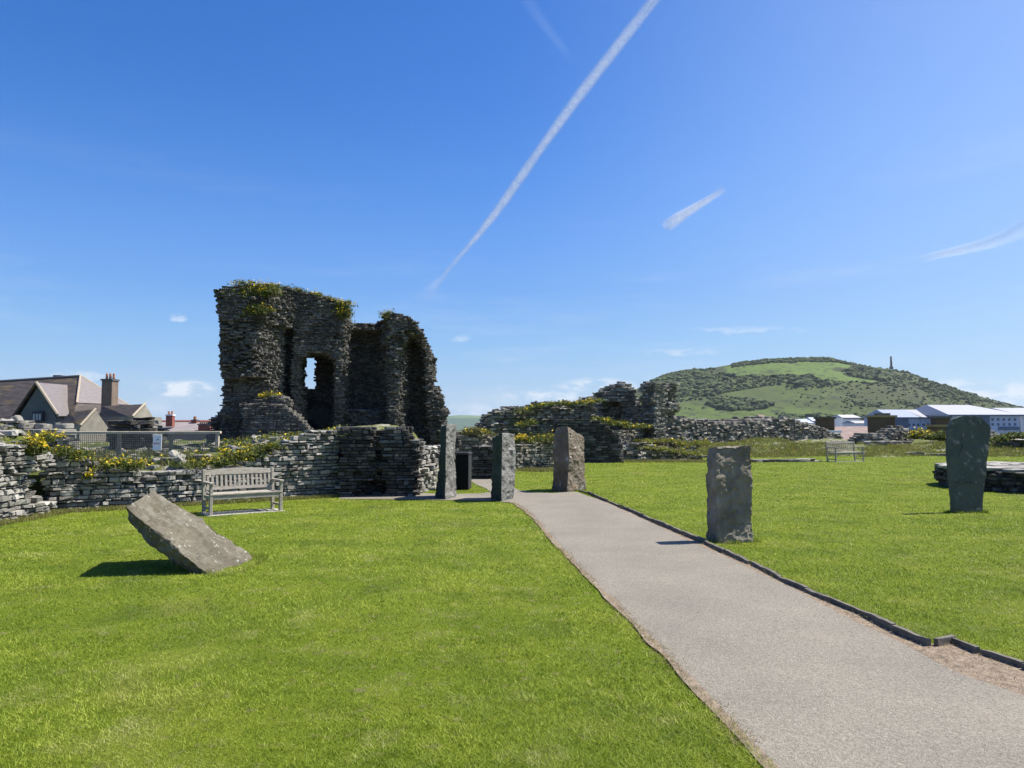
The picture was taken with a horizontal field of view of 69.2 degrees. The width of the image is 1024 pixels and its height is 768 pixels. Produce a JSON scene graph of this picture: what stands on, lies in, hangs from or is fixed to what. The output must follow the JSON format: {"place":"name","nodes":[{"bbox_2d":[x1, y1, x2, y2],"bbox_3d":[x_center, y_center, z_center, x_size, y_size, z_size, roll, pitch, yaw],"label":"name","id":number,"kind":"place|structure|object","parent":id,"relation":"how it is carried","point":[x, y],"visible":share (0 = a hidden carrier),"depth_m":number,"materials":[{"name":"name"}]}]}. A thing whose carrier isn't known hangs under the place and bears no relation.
{"place":"outdoors","nodes":[
{"label":"outdoors","id":0,"kind":"place"},
{"bbox_2d":[447,415,480,428],"bbox_3d":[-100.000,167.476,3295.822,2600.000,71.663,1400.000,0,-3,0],"label":"hill","id":1,"kind":"structure","parent":0,"point":[463,421],"depth_m":2939.31,"materials":[{"name":"plant"}]},
{"bbox_2d":[0,429,1023,767],"bbox_3d":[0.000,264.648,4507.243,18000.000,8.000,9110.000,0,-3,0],"label":"ground","id":2,"kind":"structure","parent":0,"point":[398,625],"depth_m":6.24,"materials":[{"name":"green plant"}]},
{"bbox_2d":[0,444,56,520],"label":"wall end","id":3,"kind":"structure","parent":2,"relation":"on","point":[18,497],"depth_m":12.83,"materials":[{"name":"stone"}]},
{"bbox_2d":[13,428,66,456],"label":"wall flowers","id":4,"kind":"object","parent":3,"relation":"attached to","point":[35,444],"visible":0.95,"depth_m":13.06,"materials":[{"name":"yellow plant"}]},
{"bbox_2d":[0,373,128,428],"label":"gabled house","id":5,"kind":"structure","parent":2,"relation":"on","point":[55,399],"depth_m":68.32,"materials":[{"name":"stone"}]},
{"bbox_2d":[32,411,44,421],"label":"window","id":6,"kind":"structure","parent":5,"relation":"in","point":[37,416],"depth_m":64.44,"materials":[{"name":"white glass"}]},
{"bbox_2d":[53,408,107,441],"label":"gabled outbuilding","id":7,"kind":"structure","parent":2,"relation":"on","point":[88,420],"depth_m":61.40,"materials":[{"name":"paint"}]},
{"bbox_2d":[99,402,161,441],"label":"gabled outbuilding","id":8,"kind":"structure","parent":2,"relation":"on","point":[121,412],"depth_m":64.09,"materials":[{"name":"stone"}]},
{"bbox_2d":[0,493,341,525],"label":"wall foot grass","id":9,"kind":"structure","parent":2,"relation":"on","point":[54,512],"depth_m":14.36,"materials":[{"name":"green plant"}]},
{"bbox_2d":[161,411,212,439],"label":"terraced house","id":10,"kind":"structure","parent":2,"relation":"on","point":[170,423],"depth_m":114.95,"materials":[{"name":"pink stone"}]},
{"bbox_2d":[126,491,251,573],"bbox_3d":[-3.677,1.764,8.549,1.295,1.012,1.088,0,-3,0],"label":"leaning stone","id":11,"kind":"object","parent":2,"relation":"on","point":[183,538],"visible":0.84,"depth_m":8.39,"materials":[{"name":"grey stone"}]},
{"bbox_2d":[38,427,342,510],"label":"wall","id":12,"kind":"structure","parent":2,"relation":"on","point":[305,464],"depth_m":15.31,"materials":[{"name":"stone"}]},
{"bbox_2d":[81,466,100,479],"bbox_3d":[-8.089,1.702,14.236,0.317,0.272,0.295,0,-3,0],"label":"wall flower","id":13,"kind":"object","parent":12,"relation":"attached to","point":[89,475],"depth_m":14.20,"materials":[{"name":"yellow plant"}]},
{"bbox_2d":[50,438,290,471],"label":"wall flowers","id":14,"kind":"object","parent":12,"relation":"attached to","point":[129,464],"visible":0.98,"depth_m":15.17,"materials":[{"name":"green plant"}]},
{"bbox_2d":[0,423,438,499],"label":"earth bank","id":15,"kind":"structure","parent":2,"relation":"on","point":[38,488],"depth_m":17.88,"materials":[{"name":"green plant"}]},
{"bbox_2d":[0,420,79,447],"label":"bank wall","id":16,"kind":"structure","parent":15,"relation":"on","point":[36,428],"depth_m":18.80,"materials":[{"name":"stone"}]},
{"bbox_2d":[0,418,210,468],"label":"bank plants","id":17,"kind":"object","parent":15,"relation":"on","point":[156,463],"visible":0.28,"depth_m":16.96,"materials":[{"name":"green plant"}]},
{"bbox_2d":[106,417,169,449],"bbox_3d":[-10.787,1.559,21.404,1.844,1.234,1.163,0,-3,0],"label":"rubble heap","id":18,"kind":"object","parent":15,"relation":"on","point":[139,424],"visible":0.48,"depth_m":21.00,"materials":[{"name":"stone"}]},
{"bbox_2d":[55,431,221,459],"bbox_3d":[-8.724,1.704,17.380,3.630,1.192,0.142,0,-3,-8],"label":"fence","id":19,"kind":"object","parent":15,"relation":"on","point":[119,442],"visible":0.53,"depth_m":17.32,"materials":[{"name":"metal"}]},
{"bbox_2d":[153,435,161,450],"bbox_3d":[-8.299,1.372,17.366,0.194,0.370,0.019,0,-3,-8],"label":"notice sign","id":20,"kind":"object","parent":19,"relation":"attached to","point":[157,442],"visible":1,"depth_m":17.36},
{"bbox_2d":[0,415,286,469],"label":"bank rubble","id":21,"kind":"object","parent":15,"relation":"on","point":[9,433],"visible":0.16,"depth_m":17.91,"materials":[{"name":"stone"}]},
{"bbox_2d":[203,424,353,458],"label":"bank plants","id":22,"kind":"object","parent":15,"relation":"on","point":[246,440],"visible":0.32,"depth_m":17.86,"materials":[{"name":"green plant"}]},
{"bbox_2d":[199,508,284,515],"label":"bench slab","id":23,"kind":"structure","parent":2,"relation":"on","point":[245,511],"depth_m":13.90,"materials":[{"name":"grey concrete"}]},
{"bbox_2d":[202,467,283,515],"bbox_3d":[-5.059,1.994,13.956,1.364,0.820,0.581,3,-4,-38],"label":"bench","id":24,"kind":"object","parent":23,"relation":"on","point":[271,493],"visible":1,"depth_m":14.00,"materials":[{"name":"grey wood"}]},
{"bbox_2d":[206,284,460,468],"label":"ruined tower","id":25,"kind":"structure","parent":2,"relation":"on","point":[378,372],"depth_m":24.49,"materials":[{"name":"stone"}]},
{"bbox_2d":[218,279,415,397],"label":"wall plants","id":26,"kind":"object","parent":25,"relation":"on","point":[345,311],"depth_m":22.84,"materials":[{"name":"green plant"}]},
{"bbox_2d":[334,426,424,496],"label":"gate block","id":27,"kind":"structure","parent":2,"relation":"on","point":[372,460],"depth_m":17.04,"materials":[{"name":"stone"}]},
{"bbox_2d":[382,439,439,492],"bbox_3d":[-2.470,2.082,18.703,1.041,1.429,2.464,-1,-3,10],"label":"wall stub","id":28,"kind":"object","parent":2,"relation":"on","point":[428,465],"depth_m":18.69,"materials":[{"name":"stone"}]},
{"bbox_2d":[435,424,456,498],"bbox_3d":[-1.490,1.778,16.777,0.406,1.740,0.963,-1,-3,17],"label":"standing stone","id":29,"kind":"object","parent":2,"relation":"on","point":[446,484],"visible":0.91,"depth_m":16.54,"materials":[{"name":"grey stone"}]},
{"bbox_2d":[455,452,471,489],"bbox_3d":[-1.245,2.227,18.975,0.380,0.970,0.400,-1,-3,10],"label":"litter bin","id":30,"kind":"object","parent":2,"relation":"on","point":[463,469],"visible":0.89,"depth_m":18.81,"materials":[{"name":"black metal"}]},
{"bbox_2d":[456,428,492,454],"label":"ruined wall","id":31,"kind":"structure","parent":2,"relation":"on","point":[468,441],"depth_m":27.91,"materials":[{"name":"stone"}]},
{"bbox_2d":[459,426,498,436],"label":"ruin plants","id":32,"kind":"object","parent":31,"relation":"on","point":[479,430],"visible":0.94,"depth_m":27.73,"materials":[{"name":"green plant"}]},
{"bbox_2d":[471,446,491,478],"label":"wall","id":33,"kind":"structure","parent":2,"relation":"on","point":[482,462],"depth_m":22.76,"materials":[{"name":"stone"}]},
{"bbox_2d":[491,433,515,501],"bbox_3d":[-0.192,1.847,16.349,0.448,1.546,0.890,-2,-4,27],"label":"standing stone","id":34,"kind":"object","parent":2,"relation":"on","point":[503,465],"visible":0.97,"depth_m":16.11,"materials":[{"name":"grey stone"}]},
{"bbox_2d":[485,442,553,468],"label":"wall","id":35,"kind":"structure","parent":2,"relation":"on","point":[536,454],"depth_m":28.57,"materials":[{"name":"stone"}]},
{"bbox_2d":[514,433,535,443],"bbox_3d":[0.373,2.038,27.819,1.117,0.412,0.994,-1,-3,16],"label":"flower clump","id":36,"kind":"object","parent":35,"relation":"on","point":[523,438],"visible":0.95,"depth_m":27.66,"materials":[{"name":"yellow plant"}]},
{"bbox_2d":[528,428,554,441],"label":"ruin plants","id":37,"kind":"object","parent":35,"relation":"on","point":[549,437],"visible":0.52,"depth_m":28.39,"materials":[{"name":"green plant"}]},
{"bbox_2d":[471,397,597,443],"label":"ruined wall","id":38,"kind":"structure","parent":2,"relation":"on","point":[503,419],"depth_m":35.41,"materials":[{"name":"stone"}]},
{"bbox_2d":[510,397,604,427],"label":"ruin plants","id":39,"kind":"object","parent":38,"relation":"on","point":[529,422],"visible":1,"depth_m":33.68,"materials":[{"name":"green plant"}]},
{"bbox_2d":[552,426,585,491],"bbox_3d":[1.437,1.904,18.663,0.595,1.690,1.014,-2,-4,35],"label":"standing stone","id":40,"kind":"object","parent":2,"relation":"on","point":[569,464],"visible":0.95,"depth_m":18.37,"materials":[{"name":"grey stone"}]},
{"bbox_2d":[550,419,624,462],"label":"shaded wall","id":41,"kind":"structure","parent":2,"relation":"on","point":[602,444],"depth_m":32.95,"materials":[{"name":"stone"}]},
{"bbox_2d":[578,381,643,429],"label":"ruined wall","id":42,"kind":"structure","parent":2,"relation":"on","point":[620,402],"depth_m":38.89,"materials":[{"name":"stone"}]},
{"bbox_2d":[612,428,647,442],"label":"sunlit wall","id":43,"kind":"structure","parent":2,"relation":"on","point":[629,434],"depth_m":36.00,"materials":[{"name":"stone"}]},
{"bbox_2d":[589,416,652,428],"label":"ruin plants","id":44,"kind":"object","parent":43,"relation":"on","point":[620,423],"visible":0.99,"depth_m":34.84,"materials":[{"name":"green plant"}]},
{"bbox_2d":[515,503,778,767],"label":"soil lip","id":45,"kind":"object","parent":2,"relation":"on","point":[706,696],"visible":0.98,"depth_m":4.65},
{"bbox_2d":[639,381,681,448],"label":"ruined pillar","id":46,"kind":"structure","parent":2,"relation":"on","point":[660,408],"depth_m":37.02,"materials":[{"name":"stone"}]},
{"bbox_2d":[622,440,706,460],"bbox_3d":[6.503,3.256,35.908,6.004,1.133,2.035,1,-4,-20],"label":"rubble heap","id":47,"kind":"object","parent":2,"relation":"on","point":[632,450],"visible":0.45,"depth_m":35.03,"materials":[{"name":"stone"}]},
{"bbox_2d":[629,436,712,455],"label":"ruin plants","id":48,"kind":"object","parent":47,"relation":"on","point":[675,441],"visible":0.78,"depth_m":35.89,"materials":[{"name":"green plant"}]},
{"bbox_2d":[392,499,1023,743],"bbox_3d":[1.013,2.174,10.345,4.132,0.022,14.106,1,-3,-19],"label":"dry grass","id":49,"kind":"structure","parent":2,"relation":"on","point":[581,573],"depth_m":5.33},
{"bbox_2d":[705,445,752,543],"bbox_3d":[3.043,1.567,10.398,0.594,1.416,0.311,1,-3,-13],"label":"standing stone","id":50,"kind":"object","parent":2,"relation":"on","point":[729,481],"visible":0.93,"depth_m":10.30,"materials":[{"name":"grey stone"}]},
{"bbox_2d":[671,416,842,451],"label":"boundary wall","id":51,"kind":"structure","parent":2,"relation":"on","point":[734,429],"depth_m":48.55,"materials":[{"name":"stone"}]},
{"bbox_2d":[751,458,821,461],"bbox_3d":[12.438,3.501,33.760,3.610,0.213,0.453,1,-3,-13],"label":"stone edging","id":52,"kind":"object","parent":2,"relation":"on","point":[789,460],"visible":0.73,"depth_m":33.61,"materials":[{"name":"grey stone"}]},
{"bbox_2d":[578,489,1023,669],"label":"kerb","id":53,"kind":"structure","parent":2,"relation":"on","point":[905,632],"depth_m":6.36,"materials":[{"name":"stone"}]},
{"bbox_2d":[794,419,814,423],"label":"cottage","id":54,"kind":"structure","parent":2,"relation":"on","point":[806,420],"depth_m":319.49,"materials":[{"name":"white paint"}]},
{"bbox_2d":[595,498,1023,694],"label":"soil strip","id":55,"kind":"object","parent":2,"relation":"on","point":[959,662],"visible":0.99,"depth_m":5.16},
{"bbox_2d":[805,417,814,422],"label":"cottage","id":56,"kind":"structure","parent":2,"relation":"on","point":[811,419],"depth_m":322.19,"materials":[{"name":"white paint"}]},
{"bbox_2d":[833,415,861,426],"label":"cottage","id":57,"kind":"structure","parent":2,"relation":"on","point":[839,420],"depth_m":331.50,"materials":[{"name":"white paint"}]},
{"bbox_2d":[843,421,863,425],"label":"cottage","id":58,"kind":"structure","parent":2,"relation":"on","point":[853,423],"depth_m":303.37,"materials":[{"name":"white paint"}]},
{"bbox_2d":[813,413,896,439],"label":"pink roofed house","id":59,"kind":"structure","parent":2,"relation":"on","point":[877,422],"depth_m":59.36,"materials":[{"name":"stone"}]},
{"bbox_2d":[692,436,1023,457],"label":"grass bank","id":60,"kind":"structure","parent":2,"relation":"on","point":[856,445],"depth_m":44.38,"materials":[{"name":"green plant"}]},
{"bbox_2d":[903,426,936,439],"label":"gorse bush","id":61,"kind":"object","parent":60,"relation":"on","point":[919,433],"visible":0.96,"depth_m":46.66,"materials":[{"name":"yellow plant"}]},
{"bbox_2d":[922,428,945,441],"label":"green bush","id":62,"kind":"object","parent":60,"relation":"on","point":[940,436],"visible":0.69,"depth_m":46.62,"materials":[{"name":"green plant"}]},
{"bbox_2d":[989,429,1023,442],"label":"green bush","id":63,"kind":"object","parent":60,"relation":"on","point":[1004,437],"visible":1,"depth_m":43.50,"materials":[{"name":"green plant"}]},
{"bbox_2d":[847,433,887,443],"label":"ruined wall","id":64,"kind":"structure","parent":2,"relation":"on","point":[859,437],"depth_m":46.20,"materials":[{"name":"stone"}]},
{"bbox_2d":[862,410,922,432],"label":"flat block","id":65,"kind":"structure","parent":2,"relation":"on","point":[907,419],"depth_m":261.67,"materials":[{"name":"white stone"}]},
{"bbox_2d":[876,426,914,441],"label":"ruined wall","id":66,"kind":"structure","parent":2,"relation":"on","point":[896,433],"depth_m":48.16,"materials":[{"name":"stone"}]},
{"bbox_2d":[864,440,932,445],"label":"wall","id":67,"kind":"structure","parent":2,"relation":"on","point":[884,442],"depth_m":45.16,"materials":[{"name":"stone"}]},
{"bbox_2d":[907,410,929,428],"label":"flat block","id":68,"kind":"structure","parent":2,"relation":"on","point":[924,421],"depth_m":261.69,"materials":[{"name":"paint"}]},
{"bbox_2d":[898,452,945,455],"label":"stone edging","id":69,"kind":"object","parent":2,"relation":"on","point":[924,453],"visible":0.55,"depth_m":40.70,"materials":[{"name":"grey stone"}]},
{"bbox_2d":[925,416,951,432],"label":"brown chimney house","id":70,"kind":"structure","parent":2,"relation":"on","point":[938,423],"depth_m":59.12,"materials":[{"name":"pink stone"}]},
{"bbox_2d":[945,416,990,512],"bbox_3d":[8.590,1.533,13.948,1.041,1.880,0.195,1,-3,-12],"label":"slate stone","id":71,"kind":"object","parent":2,"relation":"on","point":[967,444],"visible":0.94,"depth_m":13.86,"materials":[{"name":"grey stone"}]},
{"bbox_2d":[913,405,1022,433],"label":"building","id":72,"kind":"structure","parent":2,"relation":"on","point":[998,421],"depth_m":250.93,"materials":[{"name":"white metal"}]},
{"bbox_2d":[932,461,1023,493],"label":"stone platform","id":73,"kind":"structure","parent":2,"relation":"on","point":[1005,477],"depth_m":18.30,"materials":[{"name":"grey stone"}]},
{"bbox_2d":[990,430,999,438],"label":"ruined wall","id":74,"kind":"structure","parent":2,"relation":"on","point":[992,433],"depth_m":46.34,"materials":[{"name":"stone"}]},
{"bbox_2d":[989,408,1023,431],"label":"flat block","id":75,"kind":"structure","parent":2,"relation":"on","point":[1018,411],"depth_m":258.13,"materials":[{"name":"white paint"}]},
{"bbox_2d":[991,440,1023,445],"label":"wall","id":76,"kind":"structure","parent":2,"relation":"on","point":[1013,442],"depth_m":44.02,"materials":[{"name":"stone"}]},
{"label":"bench slab","id":77,"kind":"structure","parent":2,"relation":"on","visible":0},
{"bbox_2d":[825,441,864,461],"bbox_3d":[15.321,3.095,34.157,1.744,0.940,0.651,1,-4,-22],"label":"bench","id":78,"kind":"object","parent":77,"relation":"on","point":[836,453],"visible":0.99,"depth_m":34.21,"materials":[{"name":"grey wood"}]},
{"bbox_2d":[0,0,1023,419],"label":"sky","id":79,"kind":"structure","parent":0,"point":[859,164],"materials":[{"name":"blue"}]},
{"bbox_2d":[475,4,650,238],"bbox_3d":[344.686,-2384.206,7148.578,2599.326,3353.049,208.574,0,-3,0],"label":"contrail","id":80,"kind":"object","parent":79,"relation":"in","point":[524,172],"visible":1,"depth_m":7120.31,"materials":[{"name":"white"}]},
{"bbox_2d":[671,198,709,222],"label":"contrail","id":81,"kind":"object","parent":79,"relation":"in","point":[679,217],"visible":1,"depth_m":7074.02,"materials":[{"name":"white"}]},
{"bbox_2d":[202,488,989,577],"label":"grass tufts","id":82,"kind":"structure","parent":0,"point":[262,558],"depth_m":9.09,"materials":[{"name":"green plant"}]},
{"bbox_2d":[515,458,755,471],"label":"verge grass","id":83,"kind":"structure","parent":0,"point":[538,469],"depth_m":33.18,"materials":[{"name":"green plant"}]},
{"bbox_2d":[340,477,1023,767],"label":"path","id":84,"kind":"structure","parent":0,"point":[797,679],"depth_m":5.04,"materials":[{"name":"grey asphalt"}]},
{"bbox_2d":[456,360,1020,430],"bbox_3d":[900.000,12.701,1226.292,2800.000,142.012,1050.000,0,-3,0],"label":"hill","id":85,"kind":"structure","parent":0,"point":[821,370],"depth_m":1205.45,"materials":[{"name":"green plant"}]},
{"bbox_2d":[641,356,1023,420],"bbox_3d":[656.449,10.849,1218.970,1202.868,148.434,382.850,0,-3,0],"label":"scrub","id":86,"kind":"object","parent":85,"relation":"on","point":[695,383],"visible":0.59,"depth_m":1258.01,"materials":[{"name":"green plant"}]},
{"bbox_2d":[889,356,892,368],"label":"monument","id":87,"kind":"object","parent":85,"relation":"on","point":[891,367],"visible":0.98,"depth_m":1403.28,"materials":[{"name":"stone"}]}
]}

